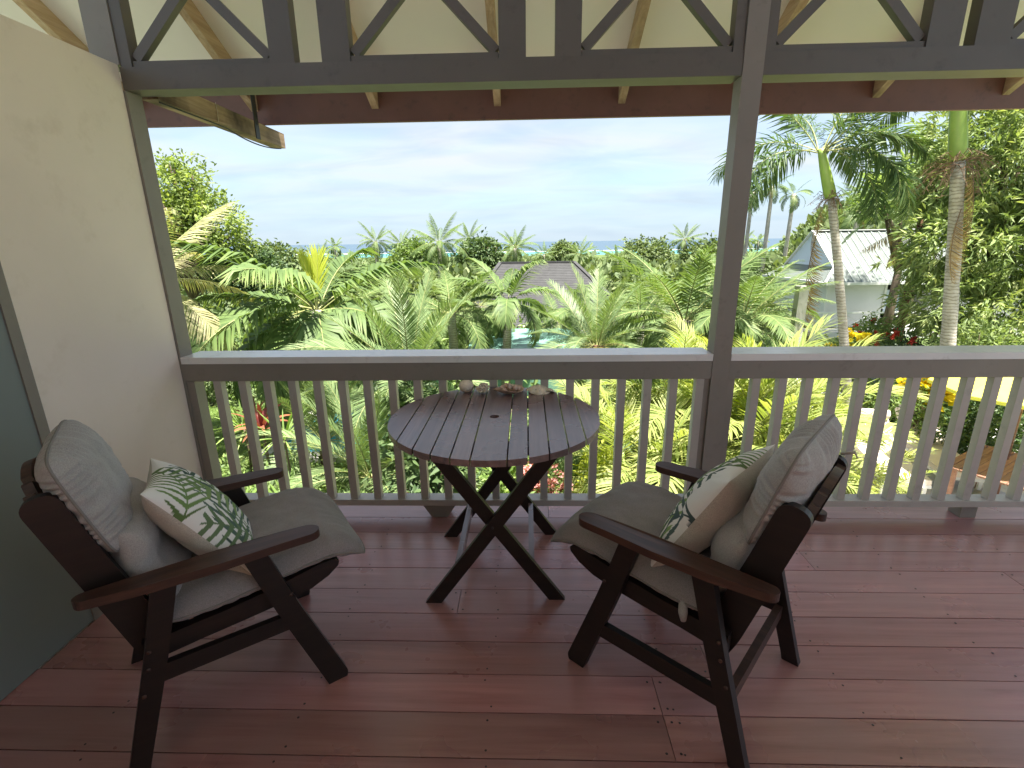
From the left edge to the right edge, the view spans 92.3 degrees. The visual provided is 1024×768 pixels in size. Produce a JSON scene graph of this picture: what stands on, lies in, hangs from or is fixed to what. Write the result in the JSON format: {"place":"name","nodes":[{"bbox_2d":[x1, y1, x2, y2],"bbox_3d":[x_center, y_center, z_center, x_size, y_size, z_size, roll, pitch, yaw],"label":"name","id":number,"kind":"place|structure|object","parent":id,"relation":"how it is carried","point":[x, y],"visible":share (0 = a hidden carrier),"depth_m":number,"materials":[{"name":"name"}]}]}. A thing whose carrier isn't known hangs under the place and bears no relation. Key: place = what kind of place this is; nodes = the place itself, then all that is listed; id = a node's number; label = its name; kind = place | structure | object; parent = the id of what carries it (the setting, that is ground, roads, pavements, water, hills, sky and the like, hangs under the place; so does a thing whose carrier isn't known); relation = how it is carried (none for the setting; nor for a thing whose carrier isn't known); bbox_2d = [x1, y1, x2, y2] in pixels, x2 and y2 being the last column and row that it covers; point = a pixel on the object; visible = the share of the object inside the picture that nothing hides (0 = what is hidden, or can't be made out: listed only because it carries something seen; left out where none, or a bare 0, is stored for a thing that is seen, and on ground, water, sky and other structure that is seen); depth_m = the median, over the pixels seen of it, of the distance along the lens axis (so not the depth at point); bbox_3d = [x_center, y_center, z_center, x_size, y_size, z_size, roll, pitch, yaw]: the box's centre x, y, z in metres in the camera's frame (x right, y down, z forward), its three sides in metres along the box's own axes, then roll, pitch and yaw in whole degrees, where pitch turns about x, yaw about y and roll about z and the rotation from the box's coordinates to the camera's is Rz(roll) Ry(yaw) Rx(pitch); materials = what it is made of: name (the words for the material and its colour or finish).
{"place":"outdoors","nodes":[
{"label":"outdoors","id":0,"kind":"place"},
{"bbox_2d":[203,238,782,254],"bbox_3d":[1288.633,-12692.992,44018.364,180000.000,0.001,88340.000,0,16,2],"label":"sea","id":1,"kind":"structure","parent":0,"point":[600,245],"depth_m":4273.77,"materials":[{"name":"blue liquid"}]},
{"bbox_2d":[0,506,1023,767],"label":"deck","id":2,"kind":"structure","parent":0,"point":[908,624],"depth_m":1.77,"materials":[{"name":"red paint"}]},
{"bbox_2d":[0,14,202,668],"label":"veranda wall","id":3,"kind":"structure","parent":2,"relation":"on","point":[85,312],"depth_m":2.02,"materials":[{"name":"beige paint"}]},
{"bbox_2d":[0,310,93,700],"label":"grey green door","id":4,"kind":"structure","parent":3,"relation":"attached to","point":[42,621],"depth_m":1.76,"materials":[{"name":"paint"}]},
{"bbox_2d":[78,0,221,480],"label":"corner post","id":5,"kind":"object","parent":2,"relation":"on","point":[98,27],"visible":0.33,"depth_m":2.44,"materials":[{"name":"beige paint"}]},
{"bbox_2d":[142,95,285,148],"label":"outrigger beam","id":6,"kind":"structure","parent":5,"relation":"attached to","point":[244,127],"depth_m":2.88,"materials":[{"name":"brown wood"}]},
{"bbox_2d":[19,457,347,767],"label":"armchair","id":7,"kind":"object","parent":2,"relation":"on","point":[149,630],"visible":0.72,"depth_m":1.43,"materials":[{"name":"brown wood"}]},
{"bbox_2d":[34,420,364,622],"bbox_3d":[-0.986,0.364,1.666,0.808,0.597,0.533,-12,19,-34],"label":"chair cushion","id":8,"kind":"object","parent":7,"relation":"on","point":[80,471],"visible":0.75,"depth_m":1.46,"materials":[{"name":"grey fabric"}]},
{"bbox_2d":[140,458,252,574],"bbox_3d":[-1.033,0.437,1.636,0.170,0.430,0.430,-46,28,-20],"label":"throw pillow","id":9,"kind":"object","parent":8,"relation":"on","point":[193,512],"visible":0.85,"depth_m":1.50,"materials":[{"name":"white fabric"}]},
{"bbox_2d":[180,347,712,516],"bbox_3d":[-0.350,0.285,2.740,2.755,0.940,0.172,0,16,2],"label":"railing","id":10,"kind":"object","parent":2,"relation":"on","point":[293,368],"visible":0.71,"depth_m":2.61,"materials":[{"name":"paint"}]},
{"bbox_2d":[388,387,599,602],"bbox_3d":[-0.071,0.511,2.243,0.904,0.775,0.904,0,16,2],"label":"round table","id":11,"kind":"object","parent":2,"relation":"on","point":[446,433],"visible":0.92,"depth_m":2.05,"materials":[{"name":"brown wood"}]},
{"bbox_2d":[493,383,524,393],"bbox_3d":[-0.017,0.021,2.436,0.160,0.057,0.108,0,16,2],"label":"clam shell","id":12,"kind":"object","parent":11,"relation":"on","point":[507,388],"visible":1,"depth_m":2.42},
{"bbox_2d":[568,455,847,767],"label":"armchair","id":13,"kind":"object","parent":2,"relation":"on","point":[716,624],"visible":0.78,"depth_m":1.45,"materials":[{"name":"brown wood"}]},
{"bbox_2d":[550,414,857,621],"bbox_3d":[0.592,0.346,1.654,0.836,0.597,0.533,14,22,41],"label":"chair cushion","id":14,"kind":"object","parent":13,"relation":"on","point":[798,466],"visible":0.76,"depth_m":1.43,"materials":[{"name":"grey fabric"}]},
{"bbox_2d":[651,444,774,566],"bbox_3d":[0.658,0.399,1.609,0.430,0.430,0.170,-12,48,-46],"label":"throw pillow","id":15,"kind":"object","parent":14,"relation":"on","point":[712,501],"visible":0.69,"depth_m":1.46,"materials":[{"name":"white fabric"}]},
{"bbox_2d":[696,0,770,471],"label":"veranda post","id":16,"kind":"object","parent":2,"relation":"on","point":[718,391],"visible":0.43,"depth_m":2.34,"materials":[{"name":"beige paint"}]},
{"bbox_2d":[119,51,743,96],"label":"veranda beam","id":17,"kind":"structure","parent":16,"relation":"attached to","point":[696,68],"depth_m":2.19,"materials":[{"name":"beige paint"}]},
{"bbox_2d":[108,0,299,66],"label":"fretwork screen","id":18,"kind":"object","parent":17,"relation":"on","point":[280,26],"visible":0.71,"depth_m":2.18,"materials":[{"name":"beige paint"}]},
{"bbox_2d":[316,0,525,61],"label":"fretwork screen","id":19,"kind":"object","parent":17,"relation":"on","point":[335,30],"visible":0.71,"depth_m":2.15,"materials":[{"name":"beige paint"}]},
{"bbox_2d":[554,0,748,55],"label":"fretwork screen","id":20,"kind":"object","parent":17,"relation":"on","point":[568,25],"visible":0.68,"depth_m":2.13,"materials":[{"name":"beige paint"}]},
{"bbox_2d":[0,0,1023,127],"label":"veranda roof","id":21,"kind":"structure","parent":16,"relation":"on","point":[200,29],"depth_m":2.93,"materials":[{"name":"white paint"}]},
{"bbox_2d":[762,44,1023,82],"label":"veranda beam","id":22,"kind":"structure","parent":16,"relation":"attached to","point":[907,63],"depth_m":2.12,"materials":[{"name":"beige paint"}]},
{"bbox_2d":[766,0,967,50],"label":"fretwork screen","id":23,"kind":"object","parent":22,"relation":"on","point":[941,22],"visible":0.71,"depth_m":2.10,"materials":[{"name":"beige paint"}]},
{"bbox_2d":[963,0,1023,45],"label":"fretwork screen","id":24,"kind":"object","parent":22,"relation":"on","point":[991,22],"visible":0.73,"depth_m":2.08,"materials":[{"name":"beige paint"}]},
{"bbox_2d":[729,345,1023,517],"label":"railing","id":25,"kind":"object","parent":2,"relation":"on","point":[967,365],"visible":0.79,"depth_m":2.56,"materials":[{"name":"paint"}]},
{"bbox_2d":[148,110,1023,257],"label":"sky","id":26,"kind":"structure","parent":0,"point":[599,179],"materials":[{"name":"white"}]},
{"bbox_2d":[189,254,1023,493],"bbox_3d":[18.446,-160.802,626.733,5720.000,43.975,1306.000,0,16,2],"label":"ground","id":27,"kind":"structure","parent":0,"point":[304,404],"depth_m":11.39,"materials":[{"name":"green plant"}]},
{"bbox_2d":[153,148,262,330],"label":"broadleaf tree","id":28,"kind":"object","parent":27,"relation":"on","point":[192,209],"visible":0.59,"depth_m":18.03,"materials":[{"name":"green plant"}]},
{"bbox_2d":[188,325,238,405],"bbox_3d":[-9.415,-0.547,14.791,3.531,2.724,2.018,0,16,2],"label":"leafy shrub","id":29,"kind":"object","parent":27,"relation":"on","point":[208,386],"visible":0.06,"depth_m":14.82,"materials":[{"name":"green plant"}]},
{"bbox_2d":[164,202,279,350],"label":"straw palm","id":30,"kind":"object","parent":27,"relation":"on","point":[205,313],"visible":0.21,"depth_m":9.16,"materials":[{"name":"yellow plant"}]},
{"bbox_2d":[213,402,268,471],"bbox_3d":[-4.909,1.040,8.951,1.132,1.570,1.092,-8,18,-24],"label":"dracaena","id":31,"kind":"object","parent":27,"relation":"on","point":[235,423],"visible":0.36,"depth_m":8.90,"materials":[{"name":"green plant"}]},
{"bbox_2d":[190,235,293,322],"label":"round tree","id":32,"kind":"object","parent":27,"relation":"on","point":[267,259],"visible":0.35,"depth_m":19.28,"materials":[{"name":"green plant"}]},
{"bbox_2d":[231,403,290,468],"bbox_3d":[-4.406,1.046,8.791,0.862,1.634,1.025,5,17,19],"label":"cordyline","id":33,"kind":"object","parent":27,"relation":"on","point":[262,422],"visible":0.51,"depth_m":8.66,"materials":[{"name":"red plant"}]},
{"bbox_2d":[209,404,314,464],"bbox_3d":[-7.932,1.128,11.996,7.691,0.922,5.138,0,16,2],"label":"leafy shrub","id":34,"kind":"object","parent":27,"relation":"on","point":[213,412],"depth_m":11.31,"materials":[{"name":"green plant"}]},
{"bbox_2d":[249,238,307,340],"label":"bushy tree","id":35,"kind":"object","parent":27,"relation":"on","point":[292,259],"visible":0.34,"depth_m":57.97,"materials":[{"name":"green plant"}]},
{"bbox_2d":[257,408,318,474],"bbox_3d":[-3.638,1.160,7.977,1.120,1.845,1.214,0,16,2],"label":"dracaena","id":36,"kind":"object","parent":27,"relation":"on","point":[288,427],"visible":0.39,"depth_m":7.86,"materials":[{"name":"green plant"}]},
{"bbox_2d":[228,343,389,492],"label":"young palm","id":37,"kind":"object","parent":27,"relation":"on","point":[312,418],"visible":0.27,"depth_m":8.92,"materials":[{"name":"green plant"}]},
{"bbox_2d":[170,240,449,418],"bbox_3d":[-4.328,-0.959,10.979,6.288,4.378,5.357,-14,21,-39],"label":"bottle palm","id":38,"kind":"object","parent":27,"relation":"on","point":[262,334],"visible":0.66,"depth_m":9.86,"materials":[{"name":"green plant"}]},
{"bbox_2d":[262,408,388,462],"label":"leafy shrub","id":39,"kind":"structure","parent":27,"relation":"on","point":[270,450],"depth_m":10.08,"materials":[{"name":"green plant"}]},
{"bbox_2d":[258,381,443,492],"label":"young palm","id":40,"kind":"object","parent":27,"relation":"on","point":[362,454],"visible":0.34,"depth_m":7.41,"materials":[{"name":"green plant"}]},
{"bbox_2d":[356,221,393,261],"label":"coconut palm","id":41,"kind":"object","parent":27,"relation":"on","point":[375,244],"visible":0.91,"depth_m":53.09,"materials":[{"name":"green plant"}]},
{"bbox_2d":[278,267,492,458],"bbox_3d":[-1.746,-0.093,8.740,3.935,3.894,3.739,6,17,21],"label":"date palm","id":42,"kind":"object","parent":27,"relation":"on","point":[416,339],"visible":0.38,"depth_m":8.12,"materials":[{"name":"green plant"}]},
{"bbox_2d":[362,344,452,478],"bbox_3d":[-1.727,0.616,8.397,1.788,2.616,1.729,0,16,2],"label":"broadleaf shrub","id":43,"kind":"object","parent":27,"relation":"on","point":[426,383],"visible":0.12,"depth_m":8.00,"materials":[{"name":"green plant"}]},
{"bbox_2d":[383,234,437,270],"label":"bushy tree","id":44,"kind":"object","parent":27,"relation":"on","point":[405,251],"visible":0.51,"depth_m":57.22,"materials":[{"name":"green plant"}]},
{"bbox_2d":[360,427,485,492],"bbox_3d":[-1.224,1.405,6.840,1.760,1.954,1.340,0,16,2],"label":"broadleaf shrub","id":45,"kind":"object","parent":27,"relation":"on","point":[436,483],"visible":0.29,"depth_m":6.66,"materials":[{"name":"green plant"}]},
{"bbox_2d":[408,211,467,335],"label":"coconut palm","id":46,"kind":"object","parent":27,"relation":"on","point":[442,255],"visible":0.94,"depth_m":42.17,"materials":[{"name":"green plant"}]},
{"bbox_2d":[388,270,521,389],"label":"feather palm","id":47,"kind":"object","parent":27,"relation":"on","point":[453,333],"visible":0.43,"depth_m":13.82,"materials":[{"name":"green plant"}]},
{"bbox_2d":[430,273,515,343],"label":"feather palm","id":48,"kind":"object","parent":27,"relation":"on","point":[477,318],"visible":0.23,"depth_m":16.66,"materials":[{"name":"green plant"}]},
{"bbox_2d":[452,226,506,278],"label":"bushy tree","id":49,"kind":"object","parent":27,"relation":"on","point":[483,249],"visible":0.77,"depth_m":55.17,"materials":[{"name":"green plant"}]},
{"bbox_2d":[476,463,528,492],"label":"croton shrub","id":50,"kind":"object","parent":27,"relation":"on","point":[484,478],"visible":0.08,"depth_m":6.96,"materials":[{"name":"green plant"}]},
{"bbox_2d":[446,257,570,384],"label":"stout palm","id":51,"kind":"object","parent":27,"relation":"on","point":[501,310],"visible":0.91,"depth_m":13.91,"materials":[{"name":"green plant"}]},
{"bbox_2d":[490,227,538,261],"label":"coconut palm","id":52,"kind":"object","parent":27,"relation":"on","point":[514,253],"visible":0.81,"depth_m":49.86,"materials":[{"name":"green plant"}]},
{"bbox_2d":[468,328,578,397],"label":"swimming pool","id":53,"kind":"structure","parent":27,"relation":"on","point":[519,340],"depth_m":15.50,"materials":[{"name":"liquid"}]},
{"bbox_2d":[457,261,631,347],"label":"grey roof house","id":54,"kind":"structure","parent":27,"relation":"on","point":[559,272],"depth_m":28.39,"materials":[{"name":"tile"}]},
{"bbox_2d":[177,193,916,330],"bbox_3d":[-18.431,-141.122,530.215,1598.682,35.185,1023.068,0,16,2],"label":"coastal woodland","id":55,"kind":"object","parent":27,"relation":"on","point":[675,269],"visible":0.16,"depth_m":42.68,"materials":[{"name":"green plant"}]},
{"bbox_2d":[523,461,577,492],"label":"pink flower shrub","id":56,"kind":"object","parent":27,"relation":"on","point":[556,482],"visible":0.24,"depth_m":6.75,"materials":[{"name":"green plant"}]},
{"bbox_2d":[215,383,897,492],"bbox_3d":[0.282,1.348,9.797,18.600,1.780,9.650,0,16,2],"label":"bed groundcover","id":57,"kind":"object","parent":27,"relation":"on","point":[266,464],"visible":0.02,"depth_m":8.78,"materials":[{"name":"green plant"}]},
{"bbox_2d":[518,293,594,347],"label":"feather palm","id":58,"kind":"object","parent":27,"relation":"on","point":[557,326],"visible":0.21,"depth_m":17.58,"materials":[{"name":"green plant"}]},
{"bbox_2d":[189,299,927,405],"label":"slope undergrowth","id":59,"kind":"object","parent":27,"relation":"on","point":[444,344],"visible":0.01,"depth_m":16.15,"materials":[{"name":"green plant"}]},
{"bbox_2d":[545,238,582,260],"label":"bushy tree","id":60,"kind":"object","parent":27,"relation":"on","point":[560,249],"visible":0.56,"depth_m":80.66,"materials":[{"name":"green plant"}]},
{"bbox_2d":[529,275,630,397],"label":"feather palm","id":61,"kind":"object","parent":27,"relation":"on","point":[555,312],"visible":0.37,"depth_m":15.42,"materials":[{"name":"green plant"}]},
{"bbox_2d":[521,260,672,450],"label":"date palm","id":62,"kind":"object","parent":27,"relation":"on","point":[605,317],"visible":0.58,"depth_m":9.27,"materials":[{"name":"green plant"}]},
{"bbox_2d":[572,439,634,492],"bbox_3d":[1.308,1.548,6.932,1.110,1.556,0.933,0,16,2],"label":"croton shrub","id":63,"kind":"object","parent":27,"relation":"on","point":[586,458],"visible":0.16,"depth_m":6.81,"materials":[{"name":"green plant"}]},
{"bbox_2d":[549,379,691,484],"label":"young palm","id":64,"kind":"object","parent":27,"relation":"on","point":[560,466],"visible":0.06,"depth_m":8.12,"materials":[{"name":"green plant"}]},
{"bbox_2d":[574,281,700,383],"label":"feather palm","id":65,"kind":"object","parent":27,"relation":"on","point":[640,297],"visible":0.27,"depth_m":14.51,"materials":[{"name":"green plant"}]},
{"bbox_2d":[550,379,739,493],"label":"areca palm","id":66,"kind":"object","parent":27,"relation":"on","point":[605,420],"visible":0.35,"depth_m":6.83,"materials":[{"name":"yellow plant"}]},
{"bbox_2d":[619,233,675,309],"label":"bushy tree","id":67,"kind":"object","parent":27,"relation":"on","point":[655,250],"visible":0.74,"depth_m":70.36,"materials":[{"name":"green plant"}]},
{"bbox_2d":[611,272,709,327],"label":"feather palm","id":68,"kind":"object","parent":27,"relation":"on","point":[633,284],"visible":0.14,"depth_m":26.39,"materials":[{"name":"green plant"}]},
{"bbox_2d":[575,312,797,488],"bbox_3d":[2.808,0.588,8.121,3.772,3.350,4.149,0,16,2],"label":"areca palm","id":69,"kind":"object","parent":27,"relation":"on","point":[691,341],"visible":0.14,"depth_m":7.57,"materials":[{"name":"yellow plant"}]},
{"bbox_2d":[667,224,705,263],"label":"coconut palm","id":70,"kind":"object","parent":27,"relation":"on","point":[682,244],"visible":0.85,"depth_m":58.73,"materials":[{"name":"green plant"}]},
{"bbox_2d":[588,241,793,396],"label":"feather palm","id":71,"kind":"object","parent":27,"relation":"on","point":[668,297],"visible":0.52,"depth_m":9.68,"materials":[{"name":"green plant"}]},
{"bbox_2d":[674,230,717,262],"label":"bushy tree","id":72,"kind":"object","parent":27,"relation":"on","point":[705,244],"visible":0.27,"depth_m":56.83,"materials":[{"name":"green plant"}]},
{"bbox_2d":[756,171,792,282],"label":"slender palm","id":73,"kind":"object","parent":27,"relation":"on","point":[782,188],"visible":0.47,"depth_m":39.94,"materials":[{"name":"green plant"}]},
{"bbox_2d":[628,313,932,493],"bbox_3d":[3.463,0.699,7.127,4.122,3.406,3.936,-16,22,-42],"label":"areca palm","id":74,"kind":"object","parent":27,"relation":"on","point":[764,406],"visible":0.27,"depth_m":6.76,"materials":[{"name":"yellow plant"}]},
{"bbox_2d":[740,275,835,346],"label":"feather palm","id":75,"kind":"object","parent":27,"relation":"on","point":[817,314],"visible":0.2,"depth_m":19.93,"materials":[{"name":"green plant"}]},
{"bbox_2d":[779,180,813,259],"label":"slender palm","id":76,"kind":"object","parent":27,"relation":"on","point":[794,203],"visible":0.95,"depth_m":39.09,"materials":[{"name":"green plant"}]},
{"bbox_2d":[688,333,928,493],"bbox_3d":[4.381,0.683,8.230,3.535,3.189,3.642,0,16,2],"label":"areca palm","id":77,"kind":"object","parent":27,"relation":"on","point":[868,341],"visible":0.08,"depth_m":7.28,"materials":[{"name":"green plant"}]},
{"bbox_2d":[732,378,907,493],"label":"areca palm","id":78,"kind":"object","parent":27,"relation":"on","point":[855,463],"visible":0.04,"depth_m":7.39,"materials":[{"name":"green plant"}]},
{"bbox_2d":[707,112,945,408],"bbox_3d":[6.482,-2.872,11.056,4.596,7.811,3.592,12,21,38],"label":"foxtail palm","id":79,"kind":"object","parent":27,"relation":"on","point":[887,166],"visible":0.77,"depth_m":10.26,"materials":[{"name":"green plant"}]},
{"bbox_2d":[812,328,871,395],"bbox_3d":[8.139,-0.302,12.320,1.492,2.163,1.592,-16,22,-42],"label":"yellow flower shrub","id":80,"kind":"object","parent":27,"relation":"on","point":[861,336],"visible":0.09,"depth_m":12.13,"materials":[{"name":"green plant"}]},
{"bbox_2d":[825,185,881,229],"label":"palm","id":81,"kind":"object","parent":27,"relation":"on","point":[846,222],"visible":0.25,"depth_m":36.86,"materials":[{"name":"green plant"}]},
{"bbox_2d":[848,310,909,345],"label":"red flower shrub","id":82,"kind":"object","parent":27,"relation":"on","point":[878,327],"visible":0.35,"depth_m":14.22,"materials":[{"name":"green plant"}]},
{"bbox_2d":[862,378,902,421],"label":"hedge shrub","id":83,"kind":"object","parent":27,"relation":"on","point":[892,404],"visible":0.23,"depth_m":11.19,"materials":[{"name":"green plant"}]},
{"bbox_2d":[762,229,1023,341],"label":"white house","id":84,"kind":"structure","parent":27,"relation":"on","point":[864,289],"depth_m":24.08,"materials":[{"name":"paint"}]},
{"bbox_2d":[838,133,948,334],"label":"palm tree","id":85,"kind":"object","parent":27,"relation":"on","point":[888,312],"visible":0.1,"depth_m":20.75,"materials":[{"name":"green plant"}]},
{"bbox_2d":[870,326,967,382],"bbox_3d":[10.674,-0.515,13.104,2.155,2.066,1.864,0,16,2],"label":"red flower shrub","id":86,"kind":"object","parent":27,"relation":"on","point":[913,341],"visible":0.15,"depth_m":13.09,"materials":[{"name":"green plant"}]},
{"bbox_2d":[891,378,955,457],"bbox_3d":[7.628,0.550,9.171,0.996,2.061,1.115,5,17,19],"label":"hibiscus","id":87,"kind":"object","parent":27,"relation":"on","point":[926,386],"visible":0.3,"depth_m":8.96,"materials":[{"name":"green plant"}]},
{"bbox_2d":[841,123,1009,345],"bbox_3d":[11.309,-3.691,14.274,3.685,7.622,2.868,0,16,2],"label":"palm tree","id":88,"kind":"object","parent":27,"relation":"on","point":[918,226],"visible":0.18,"depth_m":14.22,"materials":[{"name":"green plant"}]},
{"bbox_2d":[860,111,1000,345],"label":"foxtail palm","id":89,"kind":"object","parent":27,"relation":"on","point":[958,141],"visible":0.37,"depth_m":9.69,"materials":[{"name":"grey plant"}]},
{"bbox_2d":[868,109,1023,345],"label":"mango tree","id":90,"kind":"object","parent":27,"relation":"on","point":[991,276],"visible":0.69,"depth_m":11.86,"materials":[{"name":"green plant"}]},
{"bbox_2d":[917,400,1023,454],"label":"hedge shrub","id":91,"kind":"object","parent":27,"relation":"on","point":[969,424],"visible":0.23,"depth_m":8.72,"materials":[{"name":"green plant"}]},
{"bbox_2d":[920,308,1023,345],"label":"leafy shrub","id":92,"kind":"object","parent":27,"relation":"on","point":[988,337],"visible":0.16,"depth_m":10.82,"materials":[{"name":"green plant"}]},
{"bbox_2d":[795,378,902,407],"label":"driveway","id":93,"kind":"structure","parent":0,"point":[851,380],"depth_m":14.18,"materials":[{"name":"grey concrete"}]},
{"bbox_2d":[727,427,1023,493],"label":"paved terrace","id":94,"kind":"structure","parent":0,"point":[932,476],"depth_m":8.34,"materials":[{"name":"beige stone"}]},
{"bbox_2d":[667,247,844,439],"bbox_3d":[4.513,-0.560,9.688,2.997,4.096,3.408,0,16,2],"label":"feather palm","id":95,"kind":"object","parent":94,"relation":"on","point":[766,312],"visible":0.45,"depth_m":8.99,"materials":[{"name":"green plant"}]},
{"bbox_2d":[787,286,809,387],"bbox_3d":[5.458,-0.230,9.667,0.190,3.335,0.190,0,16,2],"label":"concrete post","id":96,"kind":"object","parent":94,"relation":"on","point":[800,301],"visible":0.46,"depth_m":9.26,"materials":[{"name":"beige concrete"}]},
{"bbox_2d":[839,428,936,493],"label":"areca palm","id":97,"kind":"object","parent":94,"relation":"on","point":[905,475],"visible":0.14,"depth_m":6.84,"materials":[{"name":"green plant"}]},
{"bbox_2d":[893,404,984,489],"bbox_3d":[7.518,1.085,8.739,0.640,0.969,1.905,4,17,15],"label":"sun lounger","id":98,"kind":"object","parent":94,"relation":"on","point":[933,462],"visible":0.15,"depth_m":8.82,"materials":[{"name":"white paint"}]},
{"bbox_2d":[927,377,1023,493],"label":"patio umbrella","id":99,"kind":"object","parent":94,"relation":"on","point":[978,388],"visible":0.12,"depth_m":7.13,"materials":[{"name":"yellow fabric"}]},
{"bbox_2d":[946,445,1023,493],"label":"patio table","id":100,"kind":"object","parent":94,"relation":"on","point":[959,462],"visible":0.38,"depth_m":7.45,"materials":[{"name":"brown wood"}]},
{"bbox_2d":[854,408,931,493],"bbox_3d":[6.483,1.146,8.579,0.640,0.969,1.905,4,17,15],"label":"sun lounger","id":101,"kind":"object","parent":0,"point":[907,468],"visible":0.27,"depth_m":8.43,"materials":[{"name":"white paint"}]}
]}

